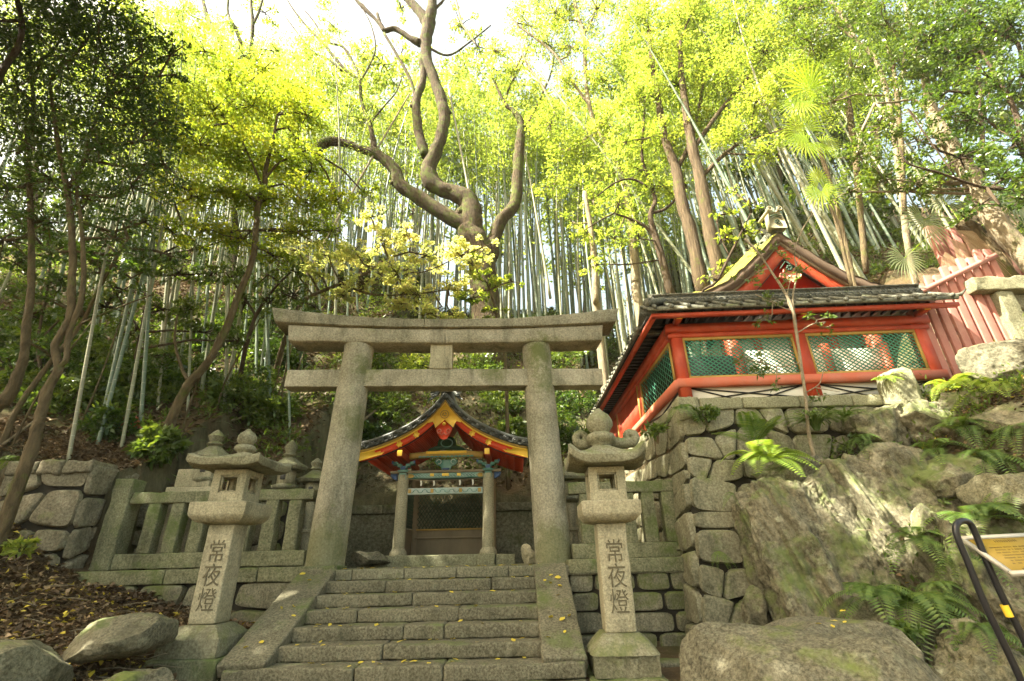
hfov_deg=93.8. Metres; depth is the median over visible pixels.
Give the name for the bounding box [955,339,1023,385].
boulder
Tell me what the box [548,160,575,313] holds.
bamboo
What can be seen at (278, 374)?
thin stem
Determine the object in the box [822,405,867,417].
grass tuft
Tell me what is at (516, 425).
shrub
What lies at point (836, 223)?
fan palm
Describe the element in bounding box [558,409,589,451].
shrub
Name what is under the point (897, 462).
rock
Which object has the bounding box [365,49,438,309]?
bamboo
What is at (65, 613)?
leaf litter
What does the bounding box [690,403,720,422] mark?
weeds
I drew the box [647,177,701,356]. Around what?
bamboo
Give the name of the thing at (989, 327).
slat fence
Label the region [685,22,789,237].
bamboo
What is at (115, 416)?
shrub
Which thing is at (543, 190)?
bamboo
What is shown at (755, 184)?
bamboo
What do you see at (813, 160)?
bamboo
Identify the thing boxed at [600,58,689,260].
bamboo
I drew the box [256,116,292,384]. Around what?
bamboo
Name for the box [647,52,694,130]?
bamboo
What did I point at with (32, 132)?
evergreen tree
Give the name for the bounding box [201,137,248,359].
bamboo
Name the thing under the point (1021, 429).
fern
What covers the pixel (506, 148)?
bamboo
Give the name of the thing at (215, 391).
shrub
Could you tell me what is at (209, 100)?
bamboo
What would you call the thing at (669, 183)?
bamboo
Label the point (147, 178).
bamboo
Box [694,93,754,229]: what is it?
bamboo
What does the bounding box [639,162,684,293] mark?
bamboo
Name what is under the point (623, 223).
bamboo
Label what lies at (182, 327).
shrub
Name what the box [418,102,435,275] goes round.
bamboo
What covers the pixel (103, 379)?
shrub
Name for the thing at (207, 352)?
bamboo
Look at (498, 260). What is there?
bamboo
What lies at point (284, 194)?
bamboo
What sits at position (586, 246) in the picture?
bamboo
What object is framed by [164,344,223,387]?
shrub
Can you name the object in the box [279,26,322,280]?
bamboo
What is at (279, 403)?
shrub
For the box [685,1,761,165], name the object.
bamboo
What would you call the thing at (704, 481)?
stone terrace wall
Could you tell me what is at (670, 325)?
lattice wall
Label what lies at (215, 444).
stone lantern
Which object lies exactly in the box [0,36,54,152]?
bamboo
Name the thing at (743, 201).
bamboo
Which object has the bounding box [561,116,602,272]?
bamboo
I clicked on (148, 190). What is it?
bamboo
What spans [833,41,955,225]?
bamboo
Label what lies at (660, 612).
fence base wall
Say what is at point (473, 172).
bamboo
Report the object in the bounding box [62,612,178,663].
boulder
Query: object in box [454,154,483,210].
bamboo
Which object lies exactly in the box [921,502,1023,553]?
fern
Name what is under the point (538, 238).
bamboo
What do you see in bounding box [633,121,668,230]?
bamboo
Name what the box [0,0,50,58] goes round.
bamboo
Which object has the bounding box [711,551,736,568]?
fern
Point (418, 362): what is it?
shrub
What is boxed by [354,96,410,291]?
bamboo
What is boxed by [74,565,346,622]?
fence base wall
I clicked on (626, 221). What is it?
bamboo
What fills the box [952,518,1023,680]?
hand rail
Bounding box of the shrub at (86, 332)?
[63,326,104,348]
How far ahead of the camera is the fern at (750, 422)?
8.14 m
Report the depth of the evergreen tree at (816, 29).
14.63 m
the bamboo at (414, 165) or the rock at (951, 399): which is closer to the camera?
the rock at (951, 399)
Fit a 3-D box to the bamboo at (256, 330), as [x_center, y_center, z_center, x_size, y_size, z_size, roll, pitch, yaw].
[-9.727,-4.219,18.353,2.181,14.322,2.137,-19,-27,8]
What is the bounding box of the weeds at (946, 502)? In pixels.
[937,497,954,508]
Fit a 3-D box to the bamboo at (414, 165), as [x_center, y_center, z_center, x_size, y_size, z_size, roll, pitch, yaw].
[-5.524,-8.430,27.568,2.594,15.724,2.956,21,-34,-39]
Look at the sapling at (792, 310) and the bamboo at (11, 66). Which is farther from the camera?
the bamboo at (11, 66)
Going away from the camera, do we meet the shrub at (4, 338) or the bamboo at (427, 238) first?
the shrub at (4, 338)
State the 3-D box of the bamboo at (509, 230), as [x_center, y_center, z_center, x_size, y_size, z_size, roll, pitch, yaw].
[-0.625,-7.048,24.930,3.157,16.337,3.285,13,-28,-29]
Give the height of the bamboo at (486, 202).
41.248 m
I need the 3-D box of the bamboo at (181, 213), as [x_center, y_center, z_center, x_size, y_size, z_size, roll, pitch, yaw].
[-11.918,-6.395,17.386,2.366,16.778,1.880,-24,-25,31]
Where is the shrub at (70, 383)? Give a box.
[10,370,104,416]
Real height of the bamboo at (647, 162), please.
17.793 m
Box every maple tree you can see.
[137,23,379,428]
[261,202,499,389]
[456,252,524,489]
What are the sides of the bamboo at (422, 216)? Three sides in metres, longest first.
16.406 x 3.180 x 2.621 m
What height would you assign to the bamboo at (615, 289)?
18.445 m
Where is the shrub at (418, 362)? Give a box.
[395,353,429,369]
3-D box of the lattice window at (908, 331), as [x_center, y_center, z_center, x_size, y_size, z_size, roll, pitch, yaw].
[6.975,0.231,9.470,2.160,0.885,0.070,-2,-24,2]
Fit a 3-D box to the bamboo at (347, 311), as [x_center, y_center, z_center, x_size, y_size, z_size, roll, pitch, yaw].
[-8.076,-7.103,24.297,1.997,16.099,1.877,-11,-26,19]
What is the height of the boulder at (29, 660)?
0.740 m
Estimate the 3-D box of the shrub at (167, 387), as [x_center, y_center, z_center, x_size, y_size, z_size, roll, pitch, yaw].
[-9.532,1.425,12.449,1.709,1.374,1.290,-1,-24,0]
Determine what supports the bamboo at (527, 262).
on the hillside
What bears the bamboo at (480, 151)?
on the hillside
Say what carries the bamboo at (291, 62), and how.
on the hillside
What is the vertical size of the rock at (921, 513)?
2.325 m
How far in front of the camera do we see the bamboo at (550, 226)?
32.55 m
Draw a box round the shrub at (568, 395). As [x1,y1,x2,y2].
[555,390,597,416]
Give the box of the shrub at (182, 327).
[149,303,223,343]
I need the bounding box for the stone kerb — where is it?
[660,658,679,666]
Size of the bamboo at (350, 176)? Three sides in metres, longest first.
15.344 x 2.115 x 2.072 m
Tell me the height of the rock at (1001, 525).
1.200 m
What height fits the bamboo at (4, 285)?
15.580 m
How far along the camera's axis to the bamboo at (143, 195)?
20.41 m
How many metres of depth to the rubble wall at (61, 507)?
8.46 m
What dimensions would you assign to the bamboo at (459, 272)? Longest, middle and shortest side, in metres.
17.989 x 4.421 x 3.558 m
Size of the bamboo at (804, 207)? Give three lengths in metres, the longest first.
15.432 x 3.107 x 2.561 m
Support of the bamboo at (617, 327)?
on the hillside
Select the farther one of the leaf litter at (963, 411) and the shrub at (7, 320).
the shrub at (7, 320)
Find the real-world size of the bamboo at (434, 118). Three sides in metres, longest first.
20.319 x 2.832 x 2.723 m
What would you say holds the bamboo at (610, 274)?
on the hillside
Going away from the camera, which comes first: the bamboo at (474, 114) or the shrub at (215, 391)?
the shrub at (215, 391)
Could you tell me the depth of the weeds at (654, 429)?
8.94 m
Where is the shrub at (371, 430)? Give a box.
[362,420,391,440]
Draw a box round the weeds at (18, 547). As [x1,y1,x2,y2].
[0,535,42,559]
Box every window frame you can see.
[639,343,675,413]
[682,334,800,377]
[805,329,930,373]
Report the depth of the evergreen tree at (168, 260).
11.00 m
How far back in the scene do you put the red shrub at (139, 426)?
10.81 m
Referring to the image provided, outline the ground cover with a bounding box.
[866,313,1023,664]
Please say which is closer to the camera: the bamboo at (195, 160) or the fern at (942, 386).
the fern at (942, 386)
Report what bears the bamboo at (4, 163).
on the hillside
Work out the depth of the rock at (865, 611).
5.61 m
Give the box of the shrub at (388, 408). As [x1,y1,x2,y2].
[366,391,419,427]
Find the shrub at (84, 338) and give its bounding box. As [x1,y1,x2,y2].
[2,321,98,367]
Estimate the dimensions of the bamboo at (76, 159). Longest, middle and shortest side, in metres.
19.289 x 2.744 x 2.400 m
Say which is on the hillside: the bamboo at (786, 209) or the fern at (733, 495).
the bamboo at (786, 209)
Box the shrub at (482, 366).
[453,352,503,394]
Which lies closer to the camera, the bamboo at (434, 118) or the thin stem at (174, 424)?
the thin stem at (174, 424)
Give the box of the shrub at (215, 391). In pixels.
[195,369,267,420]
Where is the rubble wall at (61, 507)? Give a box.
[0,459,139,568]
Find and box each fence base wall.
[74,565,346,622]
[566,557,692,648]
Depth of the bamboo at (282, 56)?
29.39 m
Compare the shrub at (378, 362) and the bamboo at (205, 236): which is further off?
the bamboo at (205, 236)
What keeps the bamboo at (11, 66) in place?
on the hillside
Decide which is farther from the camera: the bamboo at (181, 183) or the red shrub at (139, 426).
the bamboo at (181, 183)
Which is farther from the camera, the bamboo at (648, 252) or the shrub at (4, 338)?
the bamboo at (648, 252)
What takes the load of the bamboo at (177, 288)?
on the hillside
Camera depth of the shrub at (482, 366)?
19.00 m
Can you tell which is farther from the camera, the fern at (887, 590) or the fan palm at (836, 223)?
the fan palm at (836, 223)
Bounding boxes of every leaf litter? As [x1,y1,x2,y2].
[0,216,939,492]
[0,415,255,680]
[1,523,254,679]
[885,339,1023,591]
[905,375,1023,583]
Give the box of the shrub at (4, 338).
[0,328,19,349]
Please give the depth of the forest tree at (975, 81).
24.73 m
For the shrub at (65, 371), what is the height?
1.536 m
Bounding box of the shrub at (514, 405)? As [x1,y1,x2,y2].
[476,391,525,416]
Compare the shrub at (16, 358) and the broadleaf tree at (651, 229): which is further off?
the broadleaf tree at (651, 229)
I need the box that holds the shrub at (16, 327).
[8,317,61,344]
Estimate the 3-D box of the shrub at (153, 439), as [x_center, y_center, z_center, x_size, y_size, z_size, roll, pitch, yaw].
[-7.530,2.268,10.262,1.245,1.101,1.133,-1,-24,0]
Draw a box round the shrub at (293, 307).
[271,298,310,323]
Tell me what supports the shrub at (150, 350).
on the hillside
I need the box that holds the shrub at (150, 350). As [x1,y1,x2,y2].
[102,339,176,377]
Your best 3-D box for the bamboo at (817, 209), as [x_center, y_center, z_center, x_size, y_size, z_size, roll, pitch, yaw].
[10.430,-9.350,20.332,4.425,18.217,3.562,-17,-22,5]
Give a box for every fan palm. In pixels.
[777,110,856,285]
[778,36,893,273]
[800,166,852,285]
[853,10,906,213]
[886,182,1023,283]
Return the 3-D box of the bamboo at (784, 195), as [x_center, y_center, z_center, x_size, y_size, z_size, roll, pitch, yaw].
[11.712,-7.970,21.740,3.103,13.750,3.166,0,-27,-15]
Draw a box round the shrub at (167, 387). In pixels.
[114,367,180,405]
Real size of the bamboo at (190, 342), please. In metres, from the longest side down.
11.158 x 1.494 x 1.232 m
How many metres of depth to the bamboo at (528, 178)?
31.00 m
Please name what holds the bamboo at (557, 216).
on the hillside
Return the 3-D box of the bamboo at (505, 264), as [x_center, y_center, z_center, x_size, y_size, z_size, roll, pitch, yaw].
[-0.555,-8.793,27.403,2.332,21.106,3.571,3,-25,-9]
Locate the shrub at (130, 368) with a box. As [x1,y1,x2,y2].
[86,352,193,413]
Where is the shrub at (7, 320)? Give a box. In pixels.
[0,305,50,329]
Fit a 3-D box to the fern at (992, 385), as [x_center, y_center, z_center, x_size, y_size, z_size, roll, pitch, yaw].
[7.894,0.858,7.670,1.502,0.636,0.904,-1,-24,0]
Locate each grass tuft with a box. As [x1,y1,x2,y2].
[772,405,855,430]
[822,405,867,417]
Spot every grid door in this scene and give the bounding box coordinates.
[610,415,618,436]
[619,386,642,448]
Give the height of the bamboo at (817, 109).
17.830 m
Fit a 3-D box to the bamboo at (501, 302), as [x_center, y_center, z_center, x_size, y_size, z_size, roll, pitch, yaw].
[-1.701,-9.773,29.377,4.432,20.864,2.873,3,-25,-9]
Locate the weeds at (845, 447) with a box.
[823,431,880,458]
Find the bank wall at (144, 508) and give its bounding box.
[132,501,289,567]
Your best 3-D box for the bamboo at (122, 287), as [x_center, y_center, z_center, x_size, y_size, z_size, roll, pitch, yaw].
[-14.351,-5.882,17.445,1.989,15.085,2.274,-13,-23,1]
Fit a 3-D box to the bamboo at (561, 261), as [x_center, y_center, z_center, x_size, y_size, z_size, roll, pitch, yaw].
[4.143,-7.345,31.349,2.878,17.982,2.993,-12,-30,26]
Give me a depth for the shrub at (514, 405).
17.34 m
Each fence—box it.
[88,479,317,570]
[567,480,682,558]
[731,342,895,374]
[906,249,1009,379]
[923,226,1023,341]
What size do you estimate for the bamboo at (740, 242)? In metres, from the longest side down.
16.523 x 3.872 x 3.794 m
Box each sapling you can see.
[696,184,765,355]
[729,213,838,455]
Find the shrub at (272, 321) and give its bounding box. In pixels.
[242,292,292,326]
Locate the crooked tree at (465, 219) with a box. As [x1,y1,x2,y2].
[241,0,570,368]
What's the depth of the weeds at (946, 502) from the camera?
6.88 m
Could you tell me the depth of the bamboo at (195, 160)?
24.88 m
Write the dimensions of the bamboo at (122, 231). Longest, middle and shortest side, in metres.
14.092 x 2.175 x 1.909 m
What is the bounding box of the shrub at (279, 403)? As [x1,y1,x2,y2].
[243,391,305,428]
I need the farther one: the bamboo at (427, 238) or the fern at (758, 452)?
the bamboo at (427, 238)
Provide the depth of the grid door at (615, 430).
15.37 m
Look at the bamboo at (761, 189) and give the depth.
29.81 m
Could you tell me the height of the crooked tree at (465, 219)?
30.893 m
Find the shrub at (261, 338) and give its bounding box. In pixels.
[236,325,283,362]
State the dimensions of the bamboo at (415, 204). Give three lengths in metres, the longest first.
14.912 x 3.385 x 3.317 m
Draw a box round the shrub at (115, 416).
[76,402,140,443]
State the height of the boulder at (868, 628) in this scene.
0.530 m
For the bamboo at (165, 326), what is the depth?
13.26 m
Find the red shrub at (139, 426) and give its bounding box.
[117,415,141,430]
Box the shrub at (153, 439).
[121,420,193,470]
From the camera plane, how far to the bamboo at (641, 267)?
29.12 m
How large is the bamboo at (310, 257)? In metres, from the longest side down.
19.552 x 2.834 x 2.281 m
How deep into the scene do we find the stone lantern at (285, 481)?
10.29 m
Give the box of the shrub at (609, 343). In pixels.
[583,321,622,363]
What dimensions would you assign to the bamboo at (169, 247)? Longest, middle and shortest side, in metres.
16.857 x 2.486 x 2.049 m
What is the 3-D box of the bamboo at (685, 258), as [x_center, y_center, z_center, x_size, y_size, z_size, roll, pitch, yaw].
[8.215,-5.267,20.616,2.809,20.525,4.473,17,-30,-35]
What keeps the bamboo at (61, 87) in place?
on the hillside
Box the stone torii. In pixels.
[272,307,617,565]
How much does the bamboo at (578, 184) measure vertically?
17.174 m
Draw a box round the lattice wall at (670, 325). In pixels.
[590,284,966,448]
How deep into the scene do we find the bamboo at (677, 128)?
29.93 m
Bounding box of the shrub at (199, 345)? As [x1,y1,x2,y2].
[185,318,233,351]
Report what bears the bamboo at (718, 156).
on the hillside
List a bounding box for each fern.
[0,455,19,468]
[666,404,709,428]
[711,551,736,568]
[713,411,780,442]
[719,439,821,476]
[722,492,739,508]
[817,581,947,626]
[835,434,880,459]
[871,372,905,381]
[877,591,1012,667]
[884,526,953,573]
[910,438,976,464]
[915,580,980,617]
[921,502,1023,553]
[922,372,985,400]
[929,416,999,448]
[934,551,1023,598]
[948,377,1023,416]
[948,621,1023,661]
[955,448,1023,474]
[979,422,1023,458]
[981,492,1021,518]
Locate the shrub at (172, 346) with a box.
[140,332,195,359]
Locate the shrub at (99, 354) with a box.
[64,338,135,375]
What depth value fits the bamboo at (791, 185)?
27.11 m
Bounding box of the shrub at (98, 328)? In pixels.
[63,322,136,357]
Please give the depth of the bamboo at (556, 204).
24.31 m
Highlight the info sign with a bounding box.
[961,533,1023,576]
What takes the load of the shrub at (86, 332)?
on the hillside
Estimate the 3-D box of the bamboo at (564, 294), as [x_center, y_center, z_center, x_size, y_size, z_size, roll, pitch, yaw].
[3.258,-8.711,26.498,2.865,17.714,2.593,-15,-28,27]
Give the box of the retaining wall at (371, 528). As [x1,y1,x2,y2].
[345,502,581,567]
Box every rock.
[103,667,173,680]
[351,551,389,565]
[521,543,535,563]
[729,464,900,622]
[741,585,767,625]
[751,455,823,481]
[820,453,939,567]
[841,404,911,446]
[845,596,948,663]
[855,441,933,489]
[876,367,923,407]
[899,398,956,443]
[904,503,1023,654]
[905,543,929,581]
[911,454,997,498]
[912,497,963,521]
[927,617,1023,680]
[936,390,994,416]
[961,505,1023,580]
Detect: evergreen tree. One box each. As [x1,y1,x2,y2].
[0,0,91,86]
[0,0,131,412]
[0,0,196,556]
[0,196,116,377]
[0,202,204,457]
[62,212,250,391]
[208,254,321,401]
[777,0,941,349]
[824,0,1023,272]
[892,0,1023,221]
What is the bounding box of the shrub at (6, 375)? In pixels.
[0,362,69,404]
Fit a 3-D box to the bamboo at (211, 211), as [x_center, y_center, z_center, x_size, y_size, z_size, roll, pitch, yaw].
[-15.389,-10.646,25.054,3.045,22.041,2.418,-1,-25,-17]
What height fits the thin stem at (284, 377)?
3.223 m
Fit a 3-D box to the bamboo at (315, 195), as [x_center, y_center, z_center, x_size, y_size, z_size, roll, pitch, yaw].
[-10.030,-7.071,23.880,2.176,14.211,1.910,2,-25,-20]
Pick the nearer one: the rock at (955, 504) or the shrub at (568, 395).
the rock at (955, 504)
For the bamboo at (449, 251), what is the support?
on the hillside
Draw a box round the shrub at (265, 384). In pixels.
[221,360,286,405]
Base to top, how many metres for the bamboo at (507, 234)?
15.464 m
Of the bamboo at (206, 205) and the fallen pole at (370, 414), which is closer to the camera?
the fallen pole at (370, 414)
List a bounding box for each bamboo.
[0,0,17,57]
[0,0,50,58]
[0,1,32,119]
[0,1,118,167]
[0,13,63,179]
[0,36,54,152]
[0,42,95,298]
[0,50,35,120]
[0,54,81,260]
[36,78,122,288]
[41,34,117,282]
[52,9,123,319]
[54,0,954,378]
[66,79,162,459]
[76,58,147,292]
[84,34,173,301]
[86,79,142,331]
[93,95,130,294]
[95,0,210,443]
[101,56,175,334]
[103,50,192,405]
[104,116,170,284]
[105,50,147,349]
[110,71,203,359]
[112,21,161,316]
[114,3,180,326]
[115,8,175,426]
[115,79,184,313]
[120,49,162,285]
[120,77,213,446]
[122,0,182,356]
[128,8,154,287]
[128,41,247,310]
[137,0,181,346]
[139,0,201,302]
[139,7,234,296]
[146,98,198,290]
[155,66,192,243]
[156,48,232,365]
[156,67,217,409]
[158,50,192,337]
[161,33,198,285]
[165,0,219,349]
[168,12,239,342]
[172,79,208,244]
[174,42,244,255]
[175,140,227,416]
[177,84,233,377]
[190,72,216,268]
[195,6,246,307]
[195,73,224,279]
[198,103,233,272]
[199,56,260,392]
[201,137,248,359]
[205,29,263,296]
[206,31,272,373]
[207,117,241,258]
[208,111,249,403]
[209,37,241,333]
[210,59,279,396]
[218,22,258,297]
[226,55,309,394]
[229,37,252,293]
[230,73,290,296]
[233,91,282,324]
[233,109,282,378]
[237,19,276,324]
[239,47,292,234]
[240,88,274,360]
[242,37,272,249]
[243,51,293,329]
[247,22,287,285]
[248,68,261,286]
[251,100,290,433]
[256,82,291,294]
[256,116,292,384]
[262,36,293,296]
[263,136,291,371]
[266,29,308,344]
[266,67,290,294]
[269,110,296,305]
[272,93,409,339]
[279,12,326,303]
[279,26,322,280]
[284,124,320,310]
[286,27,327,308]
[289,18,337,369]
[293,123,305,248]
[299,61,334,280]
[301,24,332,312]
[301,92,333,301]
[304,115,328,293]
[311,0,358,314]
[315,114,348,286]
[320,115,345,279]
[326,77,362,311]
[327,38,368,313]
[329,56,372,282]
[332,93,360,274]
[337,100,363,274]
[343,83,382,315]
[346,113,388,278]
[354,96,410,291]
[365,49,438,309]
[369,96,413,293]
[374,96,401,285]
[375,124,410,278]
[388,102,415,284]
[400,99,437,292]
[400,110,435,279]
[401,91,445,282]
[401,139,419,245]
[408,84,454,316]
[409,116,448,307]
[410,77,447,297]
[411,76,459,277]
[414,102,450,271]
[418,47,469,318]
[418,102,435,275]
[420,104,487,318]
[420,127,461,318]
[420,140,456,208]
[423,140,450,319]
[433,76,485,317]
[435,131,464,318]
[440,158,465,307]
[447,66,501,197]
[447,85,468,188]
[449,97,480,313]
[454,58,506,317]
[454,103,509,235]
[454,118,492,313]
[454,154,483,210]
[470,82,526,317]
[477,56,521,311]
[478,114,511,205]
[481,79,522,317]
[485,91,527,269]
[491,133,522,312]
[491,135,522,294]
[495,80,532,317]
[500,85,553,316]
[500,91,552,316]
[500,104,537,315]
[502,104,546,307]
[503,115,549,284]
[508,91,567,315]
[509,139,542,304]
[523,173,552,272]
[524,146,551,298]
[526,84,554,313]
[526,113,560,314]
[526,115,553,281]
[527,117,587,313]
[528,167,543,246]
[533,63,691,274]
[533,118,571,298]
[537,116,576,313]
[538,125,597,365]
[540,166,566,313]
[542,139,600,368]
[544,96,557,311]
[544,126,576,358]
[545,60,581,313]
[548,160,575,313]
[553,101,603,368]
[560,65,605,310]
[560,126,581,312]
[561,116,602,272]
[561,164,624,352]
[563,125,603,270]
[563,138,620,229]
[564,121,623,350]
[568,17,732,268]
[568,133,585,311]
[579,95,649,292]
[580,117,637,338]
[581,163,617,342]
[582,92,661,293]
[588,127,672,293]
[588,138,645,350]
[592,144,618,326]
[594,0,759,242]
[597,114,692,356]
[598,43,709,266]
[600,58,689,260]
[601,120,640,326]
[602,135,647,297]
[603,155,654,265]
[605,135,655,293]
[605,171,645,257]
[609,145,645,297]
[610,140,651,300]
[611,119,673,293]
[615,41,722,244]
[617,111,665,293]
[617,146,648,295]
[622,73,645,197]
[624,94,694,355]
[626,46,746,253]
[630,109,693,291]
[631,164,666,241]
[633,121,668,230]
[633,139,675,256]
[635,33,711,355]
[637,107,679,261]
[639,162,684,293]
[640,73,694,185]
[642,56,713,283]
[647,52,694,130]
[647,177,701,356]
[652,0,857,275]
[652,70,701,224]
[658,166,698,292]
[664,48,734,224]
[665,41,762,239]
[666,0,760,210]
[668,0,866,279]
[672,32,818,255]
[684,32,769,212]
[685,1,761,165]
[685,1,806,247]
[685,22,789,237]
[687,89,754,241]
[688,44,772,212]
[693,25,840,253]
[694,54,751,248]
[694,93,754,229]
[695,0,845,270]
[696,81,790,238]
[711,67,808,249]
[724,44,856,246]
[728,31,860,252]
[732,31,878,252]
[734,52,824,253]
[736,0,808,183]
[737,105,826,244]
[743,71,856,244]
[745,59,852,234]
[748,158,767,204]
[751,15,828,213]
[752,28,855,229]
[773,111,823,207]
[779,32,886,247]
[779,58,898,250]
[783,57,879,249]
[791,10,870,235]
[791,47,926,249]
[800,52,930,246]
[806,64,931,248]
[813,10,950,228]
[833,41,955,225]
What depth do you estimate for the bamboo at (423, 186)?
30.50 m
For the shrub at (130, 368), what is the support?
on the hillside
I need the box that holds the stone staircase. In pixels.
[217,563,587,680]
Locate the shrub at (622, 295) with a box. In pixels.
[602,283,646,310]
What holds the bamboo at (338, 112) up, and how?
on the hillside
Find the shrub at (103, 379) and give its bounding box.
[68,354,138,401]
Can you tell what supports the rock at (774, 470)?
on the hillside
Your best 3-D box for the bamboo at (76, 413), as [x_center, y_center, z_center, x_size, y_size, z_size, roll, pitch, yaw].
[-9.777,-2.541,11.441,1.903,11.430,1.521,-11,-26,19]
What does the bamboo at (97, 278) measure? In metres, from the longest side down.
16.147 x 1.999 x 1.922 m
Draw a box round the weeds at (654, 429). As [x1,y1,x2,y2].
[638,420,670,440]
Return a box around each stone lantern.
[142,429,291,680]
[192,430,229,481]
[271,440,307,488]
[296,458,322,549]
[562,461,584,543]
[564,408,668,680]
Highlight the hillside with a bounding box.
[0,206,1023,680]
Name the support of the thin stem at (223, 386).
on the hillside
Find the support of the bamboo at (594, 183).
on the hillside
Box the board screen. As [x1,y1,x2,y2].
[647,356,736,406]
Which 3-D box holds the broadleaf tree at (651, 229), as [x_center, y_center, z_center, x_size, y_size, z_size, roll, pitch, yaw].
[5.577,-3.416,18.891,6.155,17.368,2.265,-1,-24,0]
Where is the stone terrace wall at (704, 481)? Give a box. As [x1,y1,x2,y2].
[625,394,883,634]
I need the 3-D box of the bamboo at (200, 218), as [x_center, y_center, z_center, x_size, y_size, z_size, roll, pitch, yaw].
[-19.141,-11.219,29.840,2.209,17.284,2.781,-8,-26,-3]
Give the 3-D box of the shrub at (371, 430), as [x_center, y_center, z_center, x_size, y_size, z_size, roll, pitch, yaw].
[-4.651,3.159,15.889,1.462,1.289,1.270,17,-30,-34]
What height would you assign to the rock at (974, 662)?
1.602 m
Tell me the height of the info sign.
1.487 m
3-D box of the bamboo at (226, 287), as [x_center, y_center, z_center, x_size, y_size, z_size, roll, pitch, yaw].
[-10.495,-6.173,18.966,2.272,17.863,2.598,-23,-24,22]
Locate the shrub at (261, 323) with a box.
[200,295,280,340]
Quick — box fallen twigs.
[0,376,1023,680]
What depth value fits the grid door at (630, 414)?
13.28 m
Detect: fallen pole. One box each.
[2,421,32,444]
[231,395,300,421]
[364,391,399,420]
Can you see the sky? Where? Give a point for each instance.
(491, 12)
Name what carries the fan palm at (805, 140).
on the hillside
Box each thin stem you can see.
[11,321,91,446]
[75,318,121,436]
[173,367,196,427]
[181,332,219,435]
[215,319,259,412]
[272,353,283,392]
[278,307,301,394]
[281,342,289,397]
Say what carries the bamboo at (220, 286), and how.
on the hillside
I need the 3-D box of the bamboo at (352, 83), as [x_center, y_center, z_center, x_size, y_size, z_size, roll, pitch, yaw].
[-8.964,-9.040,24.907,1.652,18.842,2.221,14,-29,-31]
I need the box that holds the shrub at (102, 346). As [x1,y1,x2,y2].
[71,339,113,371]
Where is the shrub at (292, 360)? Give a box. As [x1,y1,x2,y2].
[251,338,312,371]
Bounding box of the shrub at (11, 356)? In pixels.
[0,332,62,371]
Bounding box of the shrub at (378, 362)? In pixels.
[372,352,399,369]
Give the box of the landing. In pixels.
[335,563,682,580]
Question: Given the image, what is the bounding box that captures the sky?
[0,0,1023,337]
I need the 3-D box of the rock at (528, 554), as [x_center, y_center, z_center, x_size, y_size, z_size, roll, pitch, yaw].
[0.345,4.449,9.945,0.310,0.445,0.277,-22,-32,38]
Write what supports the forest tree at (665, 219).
on the hillside
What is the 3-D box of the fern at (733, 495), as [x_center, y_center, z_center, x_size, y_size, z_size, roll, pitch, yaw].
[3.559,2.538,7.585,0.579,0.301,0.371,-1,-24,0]
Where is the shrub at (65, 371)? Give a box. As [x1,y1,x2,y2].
[31,338,85,373]
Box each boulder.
[0,639,74,680]
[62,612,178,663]
[679,621,944,680]
[764,616,924,660]
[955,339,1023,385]
[955,472,1023,522]
[968,396,1023,435]
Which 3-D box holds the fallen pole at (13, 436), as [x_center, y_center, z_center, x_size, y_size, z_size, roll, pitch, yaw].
[-9.998,1.827,9.778,0.058,0.765,0.717,5,-25,-14]
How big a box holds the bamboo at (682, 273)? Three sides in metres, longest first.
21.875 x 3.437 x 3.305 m
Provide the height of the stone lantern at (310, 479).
2.363 m
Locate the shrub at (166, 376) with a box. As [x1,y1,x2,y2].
[148,368,187,398]
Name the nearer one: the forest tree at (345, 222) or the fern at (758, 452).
the fern at (758, 452)
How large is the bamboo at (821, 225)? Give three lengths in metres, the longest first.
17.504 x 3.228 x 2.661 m
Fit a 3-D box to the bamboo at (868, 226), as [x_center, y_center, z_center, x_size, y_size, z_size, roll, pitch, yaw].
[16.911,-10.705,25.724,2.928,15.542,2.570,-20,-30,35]
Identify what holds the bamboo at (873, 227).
on the hillside
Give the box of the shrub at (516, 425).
[496,413,527,436]
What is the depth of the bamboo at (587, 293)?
26.94 m
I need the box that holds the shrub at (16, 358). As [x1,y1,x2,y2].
[0,345,36,365]
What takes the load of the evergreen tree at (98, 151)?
on the hillside
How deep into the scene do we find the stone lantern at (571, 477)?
9.64 m
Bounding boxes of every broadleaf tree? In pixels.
[98,0,329,290]
[455,0,653,326]
[559,185,608,391]
[574,97,707,355]
[604,0,735,348]
[665,0,843,282]
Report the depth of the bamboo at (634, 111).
30.76 m
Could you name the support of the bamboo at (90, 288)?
on the hillside
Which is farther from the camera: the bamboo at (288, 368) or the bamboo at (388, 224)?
the bamboo at (388, 224)
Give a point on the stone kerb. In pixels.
(669, 662)
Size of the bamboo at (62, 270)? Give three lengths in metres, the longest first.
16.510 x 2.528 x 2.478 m
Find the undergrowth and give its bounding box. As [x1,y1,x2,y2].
[0,212,1023,484]
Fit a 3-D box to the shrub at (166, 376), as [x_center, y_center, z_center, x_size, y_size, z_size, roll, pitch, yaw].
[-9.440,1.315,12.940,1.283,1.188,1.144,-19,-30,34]
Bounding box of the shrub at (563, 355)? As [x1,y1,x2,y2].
[551,351,588,368]
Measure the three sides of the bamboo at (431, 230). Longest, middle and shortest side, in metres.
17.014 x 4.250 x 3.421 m
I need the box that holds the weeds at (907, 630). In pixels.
[887,615,930,645]
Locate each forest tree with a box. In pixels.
[0,1,118,248]
[52,38,171,242]
[166,147,279,245]
[261,112,359,248]
[354,149,455,283]
[449,140,531,274]
[528,71,629,312]
[610,0,729,283]
[700,0,828,230]
[792,0,940,242]
[895,0,1023,249]
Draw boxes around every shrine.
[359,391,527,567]
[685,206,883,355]
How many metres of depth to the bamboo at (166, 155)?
24.73 m

